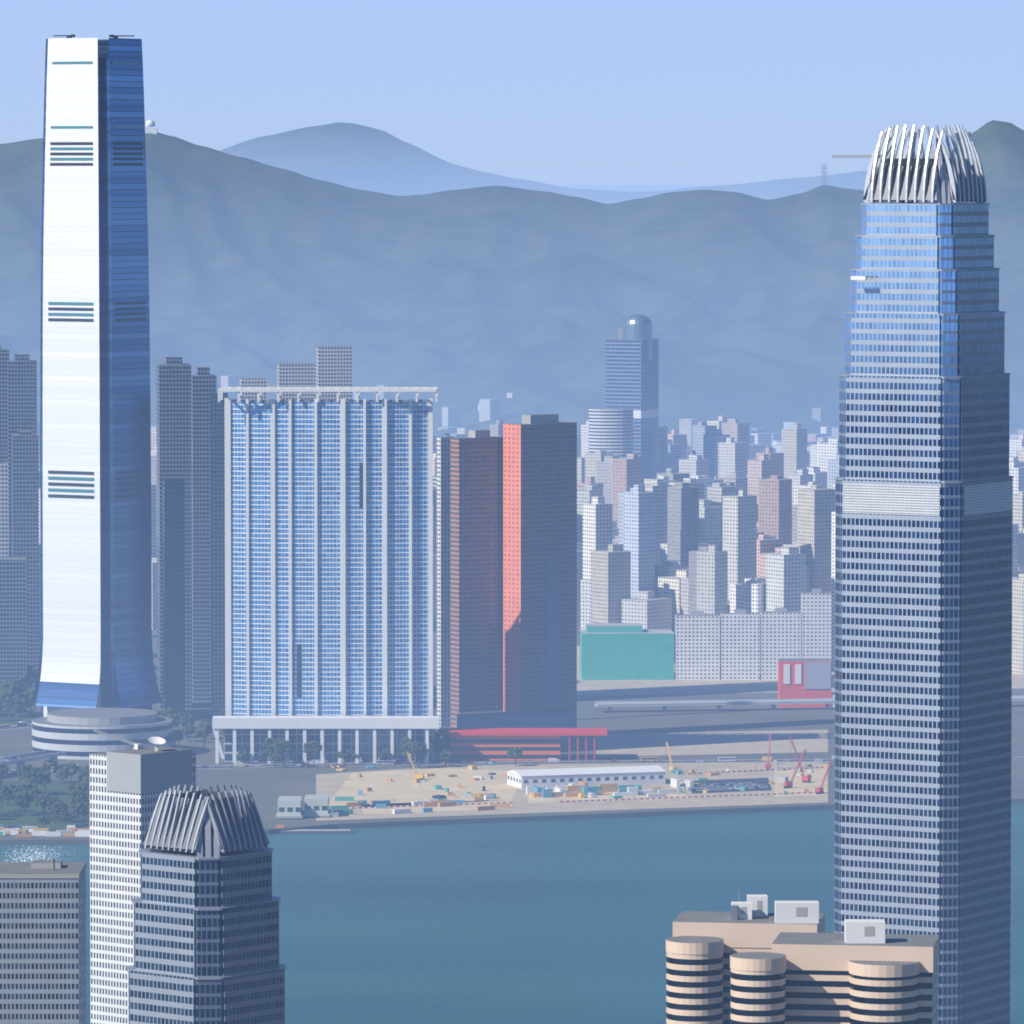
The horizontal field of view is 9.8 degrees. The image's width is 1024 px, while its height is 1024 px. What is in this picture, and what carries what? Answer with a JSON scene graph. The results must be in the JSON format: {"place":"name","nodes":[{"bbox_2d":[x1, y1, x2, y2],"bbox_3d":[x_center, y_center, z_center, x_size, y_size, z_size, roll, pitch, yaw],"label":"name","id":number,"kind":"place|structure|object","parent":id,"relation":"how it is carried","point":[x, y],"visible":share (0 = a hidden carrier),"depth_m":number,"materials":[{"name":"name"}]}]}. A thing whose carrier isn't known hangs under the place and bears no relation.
{"place":"outdoors","nodes":[
{"label":"outdoors","id":0,"kind":"place"},
{"bbox_2d":[0,859,86,1023],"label":"office building","id":1,"kind":"structure","parent":0,"point":[42,941],"depth_m":2012.36,"materials":[{"name":"concrete"}]},
{"bbox_2d":[89,729,195,1023],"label":"building","id":2,"kind":"structure","parent":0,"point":[128,787],"depth_m":2372.76,"materials":[{"name":"white paint"}]},
{"bbox_2d":[126,784,285,1023],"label":"skyscraper","id":3,"kind":"structure","parent":0,"point":[206,926],"depth_m":2127.89,"materials":[{"name":"grey glass"}]},
{"bbox_2d":[437,414,576,742],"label":"the arch towers","id":4,"kind":"structure","parent":0,"point":[507,580],"depth_m":4100.60,"materials":[{"name":"glass"}]},
{"bbox_2d":[0,120,1023,439],"bbox_3d":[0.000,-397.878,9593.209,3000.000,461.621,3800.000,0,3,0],"label":"mountain","id":5,"kind":"structure","parent":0,"point":[470,298],"depth_m":9262.31,"materials":[{"name":"blue"}]},
{"bbox_2d":[145,120,828,186],"bbox_3d":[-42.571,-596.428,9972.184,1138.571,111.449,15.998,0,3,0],"label":"hilltop installations","id":6,"kind":"object","parent":5,"relation":"on","point":[150,123],"visible":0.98,"depth_m":9963.74,"materials":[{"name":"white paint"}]},
{"bbox_2d":[0,803,1023,1023],"bbox_3d":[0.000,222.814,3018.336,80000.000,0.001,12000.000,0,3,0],"label":"harbour water","id":7,"kind":"structure","parent":0,"point":[552,922],"depth_m":3222.31,"materials":[{"name":"blue liquid"}]},
{"bbox_2d":[276,795,350,833],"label":"ferry pier","id":8,"kind":"structure","parent":7,"relation":"in","point":[314,806],"depth_m":3612.71,"materials":[{"name":"concrete"}]},
{"bbox_2d":[0,185,1023,844],"bbox_3d":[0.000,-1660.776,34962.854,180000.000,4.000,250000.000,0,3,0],"label":"kowloon ground","id":9,"kind":"structure","parent":0,"point":[266,787],"depth_m":3879.26,"materials":[{"name":"grey concrete"}]},
{"bbox_2d":[31,34,162,716],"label":"skyscraper","id":10,"kind":"structure","parent":9,"relation":"on","point":[96,650],"depth_m":4209.68,"materials":[{"name":"blue glass"}]},
{"bbox_2d":[32,708,172,759],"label":"round podium building","id":11,"kind":"structure","parent":9,"relation":"on","point":[72,734],"depth_m":3977.23,"materials":[{"name":"concrete"}]},
{"bbox_2d":[160,707,174,716],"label":"tree","id":12,"kind":"object","parent":9,"relation":"on","point":[169,710],"visible":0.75,"depth_m":4153.72,"materials":[{"name":"green plant"}]},
{"bbox_2d":[165,714,178,726],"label":"tree","id":13,"kind":"object","parent":9,"relation":"on","point":[172,717],"visible":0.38,"depth_m":4111.62,"materials":[{"name":"green plant"}]},
{"bbox_2d":[169,732,179,747],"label":"tree","id":14,"kind":"object","parent":9,"relation":"on","point":[174,737],"visible":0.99,"depth_m":3998.75,"materials":[{"name":"green plant"}]},
{"bbox_2d":[0,344,351,717],"bbox_3d":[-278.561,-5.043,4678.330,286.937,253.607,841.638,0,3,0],"label":"apartment towers","id":15,"kind":"structure","parent":9,"relation":"on","point":[190,427],"depth_m":4387.73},
{"bbox_2d":[172,712,183,729],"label":"tree","id":16,"kind":"object","parent":9,"relation":"on","point":[179,717],"visible":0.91,"depth_m":4146.23,"materials":[{"name":"green plant"}]},
{"bbox_2d":[173,729,183,747],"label":"tree","id":17,"kind":"object","parent":9,"relation":"on","point":[179,733],"visible":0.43,"depth_m":4041.86,"materials":[{"name":"green plant"}]},
{"bbox_2d":[180,717,193,736],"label":"tree","id":18,"kind":"object","parent":9,"relation":"on","point":[188,719],"visible":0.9,"depth_m":4123.95,"materials":[{"name":"green plant"}]},
{"bbox_2d":[180,726,193,740],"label":"tree","id":19,"kind":"object","parent":9,"relation":"on","point":[183,730],"visible":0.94,"depth_m":4090.24,"materials":[{"name":"green plant"}]},
{"bbox_2d":[182,712,191,716],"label":"tree","id":20,"kind":"object","parent":9,"relation":"on","point":[187,714],"visible":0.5,"depth_m":4190.12,"materials":[{"name":"green plant"}]},
{"bbox_2d":[185,724,196,742],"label":"tree","id":21,"kind":"object","parent":9,"relation":"on","point":[190,728],"visible":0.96,"depth_m":4080.72,"materials":[{"name":"green plant"}]},
{"bbox_2d":[194,723,211,749],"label":"tree","id":22,"kind":"object","parent":9,"relation":"on","point":[205,730],"visible":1,"depth_m":4032.70,"materials":[{"name":"green plant"}]},
{"bbox_2d":[198,721,212,738],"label":"tree","id":23,"kind":"object","parent":9,"relation":"on","point":[204,723],"visible":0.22,"depth_m":4102.71,"materials":[{"name":"green plant"}]},
{"bbox_2d":[201,719,211,738],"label":"tree","id":24,"kind":"object","parent":9,"relation":"on","point":[203,720],"visible":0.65,"depth_m":4109.10,"materials":[{"name":"green plant"}]},
{"bbox_2d":[237,749,250,762],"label":"tree","id":25,"kind":"object","parent":9,"relation":"on","point":[243,754],"visible":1,"depth_m":3936.79,"materials":[{"name":"green plant"}]},
{"bbox_2d":[263,738,278,763],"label":"tree","id":26,"kind":"object","parent":9,"relation":"on","point":[267,744],"visible":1,"depth_m":3937.97,"materials":[{"name":"green plant"}]},
{"bbox_2d":[268,752,281,767],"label":"tree","id":27,"kind":"object","parent":9,"relation":"on","point":[272,755],"visible":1,"depth_m":3913.72,"materials":[{"name":"green plant"}]},
{"bbox_2d":[274,740,293,767],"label":"tree","id":28,"kind":"object","parent":9,"relation":"on","point":[282,750],"visible":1,"depth_m":3910.90,"materials":[{"name":"green plant"}]},
{"bbox_2d":[303,740,322,767],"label":"tree","id":29,"kind":"object","parent":9,"relation":"on","point":[309,750],"visible":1,"depth_m":3913.56,"materials":[{"name":"green plant"}]},
{"bbox_2d":[212,387,439,762],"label":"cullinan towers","id":30,"kind":"structure","parent":9,"relation":"on","point":[329,573],"depth_m":3958.87,"materials":[{"name":"white paint"}]},
{"bbox_2d":[351,750,360,758],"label":"tree","id":31,"kind":"object","parent":9,"relation":"on","point":[353,754],"visible":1,"depth_m":3943.56,"materials":[{"name":"green plant"}]},
{"bbox_2d":[383,746,396,754],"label":"tree","id":32,"kind":"object","parent":9,"relation":"on","point":[388,748],"visible":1,"depth_m":3947.32,"materials":[{"name":"green plant"}]},
{"bbox_2d":[432,745,441,761],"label":"tree","id":33,"kind":"object","parent":9,"relation":"on","point":[435,750],"visible":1,"depth_m":3952.74,"materials":[{"name":"green plant"}]},
{"bbox_2d":[429,738,446,761],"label":"tree","id":34,"kind":"object","parent":9,"relation":"on","point":[441,743],"visible":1,"depth_m":3949.25,"materials":[{"name":"green plant"}]},
{"bbox_2d":[435,729,450,760],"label":"tree","id":35,"kind":"object","parent":9,"relation":"on","point":[441,732],"visible":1,"depth_m":3955.95,"materials":[{"name":"green plant"}]},
{"bbox_2d":[0,645,1023,835],"bbox_3d":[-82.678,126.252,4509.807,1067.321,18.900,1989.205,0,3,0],"label":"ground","id":36,"kind":"structure","parent":9,"relation":"on","point":[688,728],"depth_m":3943.25,"materials":[{"name":"beige soil"}]},
{"bbox_2d":[0,763,9,784],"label":"tree","id":37,"kind":"object","parent":36,"relation":"on","point":[4,772],"visible":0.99,"depth_m":3784.91,"materials":[{"name":"green plant"}]},
{"bbox_2d":[0,785,12,811],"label":"tree","id":38,"kind":"object","parent":36,"relation":"on","point":[5,790],"visible":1,"depth_m":3645.13,"materials":[{"name":"green plant"}]},
{"bbox_2d":[2,794,14,804],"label":"tree","id":39,"kind":"object","parent":36,"relation":"on","point":[8,795],"visible":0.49,"depth_m":3687.53,"materials":[{"name":"green plant"}]},
{"bbox_2d":[0,685,18,716],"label":"tree","id":40,"kind":"object","parent":36,"relation":"on","point":[13,688],"visible":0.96,"depth_m":4266.11,"materials":[{"name":"green plant"}]},
{"bbox_2d":[0,681,19,714],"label":"tree","id":41,"kind":"object","parent":36,"relation":"on","point":[7,684],"visible":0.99,"depth_m":4289.91,"materials":[{"name":"green plant"}]},
{"bbox_2d":[2,691,20,717],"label":"tree","id":42,"kind":"object","parent":36,"relation":"on","point":[8,699],"visible":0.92,"depth_m":4259.15,"materials":[{"name":"green plant"}]},
{"bbox_2d":[7,783,20,796],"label":"tree","id":43,"kind":"object","parent":36,"relation":"on","point":[13,787],"visible":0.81,"depth_m":3721.55,"materials":[{"name":"green plant"}]},
{"bbox_2d":[14,679,24,689],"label":"tree","id":44,"kind":"object","parent":36,"relation":"on","point":[19,682],"visible":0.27,"depth_m":4364.23,"materials":[{"name":"green plant"}]},
{"bbox_2d":[9,698,30,720],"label":"tree","id":45,"kind":"object","parent":36,"relation":"on","point":[17,706],"visible":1,"depth_m":4216.66,"materials":[{"name":"green plant"}]},
{"bbox_2d":[12,693,28,712],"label":"tree","id":46,"kind":"object","parent":36,"relation":"on","point":[23,695],"visible":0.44,"depth_m":4277.06,"materials":[{"name":"green plant"}]},
{"bbox_2d":[11,793,30,815],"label":"tree","id":47,"kind":"object","parent":36,"relation":"on","point":[25,797],"visible":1,"depth_m":3627.20,"materials":[{"name":"green plant"}]},
{"bbox_2d":[19,684,30,693],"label":"tree","id":48,"kind":"object","parent":36,"relation":"on","point":[26,687],"visible":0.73,"depth_m":4380.25,"materials":[{"name":"green plant"}]},
{"bbox_2d":[16,790,33,807],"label":"tree","id":49,"kind":"object","parent":36,"relation":"on","point":[20,791],"visible":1,"depth_m":3640.37,"materials":[{"name":"green plant"}]},
{"bbox_2d":[20,799,30,814],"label":"tree","id":50,"kind":"object","parent":36,"relation":"on","point":[27,805],"visible":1,"depth_m":3630.93,"materials":[{"name":"green plant"}]},
{"bbox_2d":[19,671,33,686],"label":"tree","id":51,"kind":"object","parent":36,"relation":"on","point":[30,680],"visible":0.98,"depth_m":4396.07,"materials":[{"name":"green plant"}]},
{"bbox_2d":[18,764,36,782],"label":"tree","id":52,"kind":"object","parent":36,"relation":"on","point":[26,768],"visible":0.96,"depth_m":3752.36,"materials":[{"name":"green plant"}]},
{"bbox_2d":[25,689,34,713],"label":"tree","id":53,"kind":"object","parent":36,"relation":"on","point":[31,691],"visible":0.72,"depth_m":4290.31,"materials":[{"name":"green plant"}]},
{"bbox_2d":[20,782,40,813],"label":"tree","id":54,"kind":"object","parent":36,"relation":"on","point":[32,790],"visible":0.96,"depth_m":3637.86,"materials":[{"name":"green plant"}]},
{"bbox_2d":[27,666,36,682],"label":"tree","id":55,"kind":"object","parent":36,"relation":"on","point":[33,673],"visible":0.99,"depth_m":4414.89,"materials":[{"name":"green plant"}]},
{"bbox_2d":[26,771,46,784],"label":"tree","id":56,"kind":"object","parent":36,"relation":"on","point":[39,775],"visible":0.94,"depth_m":3743.20,"materials":[{"name":"green plant"}]},
{"bbox_2d":[33,794,49,814],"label":"tree","id":57,"kind":"object","parent":36,"relation":"on","point":[40,799],"visible":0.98,"depth_m":3604.68,"materials":[{"name":"green plant"}]},
{"bbox_2d":[35,815,52,827],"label":"tree","id":58,"kind":"object","parent":36,"relation":"on","point":[41,818],"visible":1,"depth_m":3541.63,"materials":[{"name":"green plant"}]},
{"bbox_2d":[37,771,50,793],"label":"tree","id":59,"kind":"object","parent":36,"relation":"on","point":[47,777],"visible":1,"depth_m":3749.79,"materials":[{"name":"green plant"}]},
{"bbox_2d":[41,759,59,776],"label":"tree","id":60,"kind":"object","parent":36,"relation":"on","point":[45,767],"visible":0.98,"depth_m":3814.62,"materials":[{"name":"green plant"}]},
{"bbox_2d":[48,806,58,820],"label":"tree","id":61,"kind":"object","parent":36,"relation":"on","point":[50,810],"visible":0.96,"depth_m":3597.64,"materials":[{"name":"green plant"}]},
{"bbox_2d":[46,796,62,822],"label":"tree","id":62,"kind":"object","parent":36,"relation":"on","point":[54,799],"visible":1,"depth_m":3587.80,"materials":[{"name":"green plant"}]},
{"bbox_2d":[52,801,68,826],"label":"tree","id":63,"kind":"object","parent":36,"relation":"on","point":[57,808],"visible":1,"depth_m":3569.03,"materials":[{"name":"green plant"}]},
{"bbox_2d":[55,769,68,785],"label":"tree","id":64,"kind":"object","parent":36,"relation":"on","point":[62,774],"visible":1,"depth_m":3799.60,"materials":[{"name":"green plant"}]},
{"bbox_2d":[59,811,72,827],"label":"tree","id":65,"kind":"object","parent":36,"relation":"on","point":[65,814],"visible":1,"depth_m":3564.11,"materials":[{"name":"green plant"}]},
{"bbox_2d":[63,763,78,783],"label":"tree","id":66,"kind":"object","parent":36,"relation":"on","point":[75,770],"visible":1,"depth_m":3803.92,"materials":[{"name":"green plant"}]},
{"bbox_2d":[65,784,80,798],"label":"tree","id":67,"kind":"object","parent":36,"relation":"on","point":[70,789],"visible":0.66,"depth_m":3684.48,"materials":[{"name":"green plant"}]},
{"bbox_2d":[71,805,78,820],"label":"tree","id":68,"kind":"object","parent":36,"relation":"on","point":[73,809],"visible":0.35,"depth_m":3601.34,"materials":[{"name":"green plant"}]},
{"bbox_2d":[70,790,88,801],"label":"tree","id":69,"kind":"object","parent":36,"relation":"on","point":[81,794],"visible":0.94,"depth_m":3633.11,"materials":[{"name":"green plant"}]},
{"bbox_2d":[74,802,89,827],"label":"tree","id":70,"kind":"object","parent":36,"relation":"on","point":[83,810],"visible":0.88,"depth_m":3550.60,"materials":[{"name":"green plant"}]},
{"bbox_2d":[77,768,89,782],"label":"tree","id":71,"kind":"object","parent":36,"relation":"on","point":[83,771],"visible":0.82,"depth_m":3743.33,"materials":[{"name":"green plant"}]},
{"bbox_2d":[78,799,89,823],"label":"tree","id":72,"kind":"object","parent":36,"relation":"on","point":[85,801],"visible":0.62,"depth_m":3584.39,"materials":[{"name":"green plant"}]},
{"bbox_2d":[79,765,89,776],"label":"tree","id":73,"kind":"object","parent":36,"relation":"on","point":[86,767],"visible":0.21,"depth_m":3812.46,"materials":[{"name":"green plant"}]},
{"bbox_2d":[80,780,89,794],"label":"tree","id":74,"kind":"object","parent":36,"relation":"on","point":[84,785],"visible":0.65,"depth_m":3686.08,"materials":[{"name":"green plant"}]},
{"bbox_2d":[259,749,270,765],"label":"tree","id":75,"kind":"object","parent":36,"relation":"on","point":[264,753],"visible":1,"depth_m":3925.21,"materials":[{"name":"green plant"}]},
{"bbox_2d":[273,738,286,765],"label":"tree","id":76,"kind":"object","parent":36,"relation":"on","point":[278,740],"visible":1,"depth_m":3926.58,"materials":[{"name":"green plant"}]},
{"bbox_2d":[337,748,351,764],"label":"tree","id":77,"kind":"object","parent":36,"relation":"on","point":[345,754],"visible":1,"depth_m":3929.81,"materials":[{"name":"green plant"}]},
{"bbox_2d":[378,749,391,759],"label":"tree","id":78,"kind":"object","parent":36,"relation":"on","point":[383,753],"visible":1,"depth_m":3936.31,"materials":[{"name":"green plant"}]},
{"bbox_2d":[401,737,413,760],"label":"tree","id":79,"kind":"object","parent":36,"relation":"on","point":[406,740],"visible":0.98,"depth_m":3935.97,"materials":[{"name":"green plant"}]},
{"bbox_2d":[400,741,421,768],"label":"tree","id":80,"kind":"object","parent":36,"relation":"on","point":[409,747],"visible":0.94,"depth_m":3907.14,"materials":[{"name":"green plant"}]},
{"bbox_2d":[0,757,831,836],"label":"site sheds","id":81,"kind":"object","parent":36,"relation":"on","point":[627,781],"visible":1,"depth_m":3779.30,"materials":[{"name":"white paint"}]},
{"bbox_2d":[411,741,428,767],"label":"tree","id":82,"kind":"object","parent":36,"relation":"on","point":[423,747],"visible":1,"depth_m":3911.87,"materials":[{"name":"green plant"}]},
{"bbox_2d":[439,752,451,766],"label":"tree","id":83,"kind":"object","parent":36,"relation":"on","point":[444,756],"visible":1,"depth_m":3917.38,"materials":[{"name":"green plant"}]},
{"bbox_2d":[442,749,452,756],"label":"tree","id":84,"kind":"object","parent":36,"relation":"on","point":[447,751],"visible":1,"depth_m":3945.55,"materials":[{"name":"green plant"}]},
{"bbox_2d":[0,721,1012,791],"bbox_3d":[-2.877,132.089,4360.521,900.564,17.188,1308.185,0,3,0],"label":"trees","id":85,"kind":"object","parent":36,"relation":"on","point":[730,786],"visible":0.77,"depth_m":3928.44,"materials":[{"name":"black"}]},
{"bbox_2d":[507,747,522,765],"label":"tree","id":86,"kind":"object","parent":36,"relation":"on","point":[515,752],"visible":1,"depth_m":3924.35,"materials":[{"name":"green plant"}]},
{"bbox_2d":[407,733,831,793],"bbox_3d":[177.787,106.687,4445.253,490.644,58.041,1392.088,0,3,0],"label":"construction cranes","id":87,"kind":"object","parent":36,"relation":"on","point":[807,779],"visible":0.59,"depth_m":3826.61,"materials":[{"name":"red metal"}]},
{"bbox_2d":[580,623,673,679],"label":"building","id":88,"kind":"structure","parent":36,"relation":"on","point":[622,651],"depth_m":4574.61,"materials":[{"name":"concrete"}]},
{"bbox_2d":[675,589,831,679],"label":"jordan slab blocks","id":89,"kind":"structure","parent":36,"relation":"on","point":[755,646],"depth_m":4574.82,"materials":[{"name":"concrete"}]},
{"bbox_2d":[778,658,834,706],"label":"building","id":90,"kind":"structure","parent":36,"relation":"on","point":[804,678],"depth_m":4345.45,"materials":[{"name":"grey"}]},
{"bbox_2d":[37,375,1023,459],"bbox_3d":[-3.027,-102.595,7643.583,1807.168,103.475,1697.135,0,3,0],"label":"distant buildings","id":91,"kind":"structure","parent":9,"relation":"on","point":[489,409],"depth_m":7892.49,"materials":[{"name":"grey glass"}]},
{"bbox_2d":[37,416,1023,503],"bbox_3d":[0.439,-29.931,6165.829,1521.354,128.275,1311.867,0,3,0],"label":"distant buildings","id":92,"kind":"structure","parent":9,"relation":"on","point":[720,449],"depth_m":6084.64,"materials":[{"name":"grey glass"}]},
{"bbox_2d":[39,453,1023,674],"bbox_3d":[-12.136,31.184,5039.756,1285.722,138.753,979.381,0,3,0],"label":"apartment buildings","id":93,"kind":"structure","parent":9,"relation":"on","point":[661,550],"depth_m":4767.27,"materials":[{"name":"grey concrete"}]},
{"bbox_2d":[589,314,658,484],"bbox_3d":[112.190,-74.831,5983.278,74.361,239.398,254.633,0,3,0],"label":"skyscraper","id":94,"kind":"structure","parent":9,"relation":"on","point":[623,423],"depth_m":6060.77,"materials":[{"name":"blue glass"}]},
{"bbox_2d":[832,125,1013,1023],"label":"skyscraper","id":95,"kind":"structure","parent":9,"relation":"on","point":[923,623],"depth_m":2522.54,"materials":[{"name":"blue glass"}]},
{"bbox_2d":[0,0,1023,184],"bbox_3d":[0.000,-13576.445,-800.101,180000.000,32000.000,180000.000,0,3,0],"label":"sky","id":96,"kind":"structure","parent":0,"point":[642,92],"depth_m":89557.11,"materials":[{"name":"blue"}]},
{"bbox_2d":[438,728,606,760],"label":"podium building","id":97,"kind":"structure","parent":0,"point":[497,744],"depth_m":3961.57,"materials":[{"name":"red concrete"}]},
{"bbox_2d":[220,122,866,203],"bbox_3d":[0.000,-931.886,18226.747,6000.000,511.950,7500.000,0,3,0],"label":"mountains","id":98,"kind":"structure","parent":0,"point":[355,156],"depth_m":18637.59,"materials":[{"name":"blue"}]},
{"bbox_2d":[666,891,939,1023],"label":"exchange square towers","id":99,"kind":"structure","parent":0,"point":[752,960],"depth_m":1976.13,"materials":[{"name":"concrete"}]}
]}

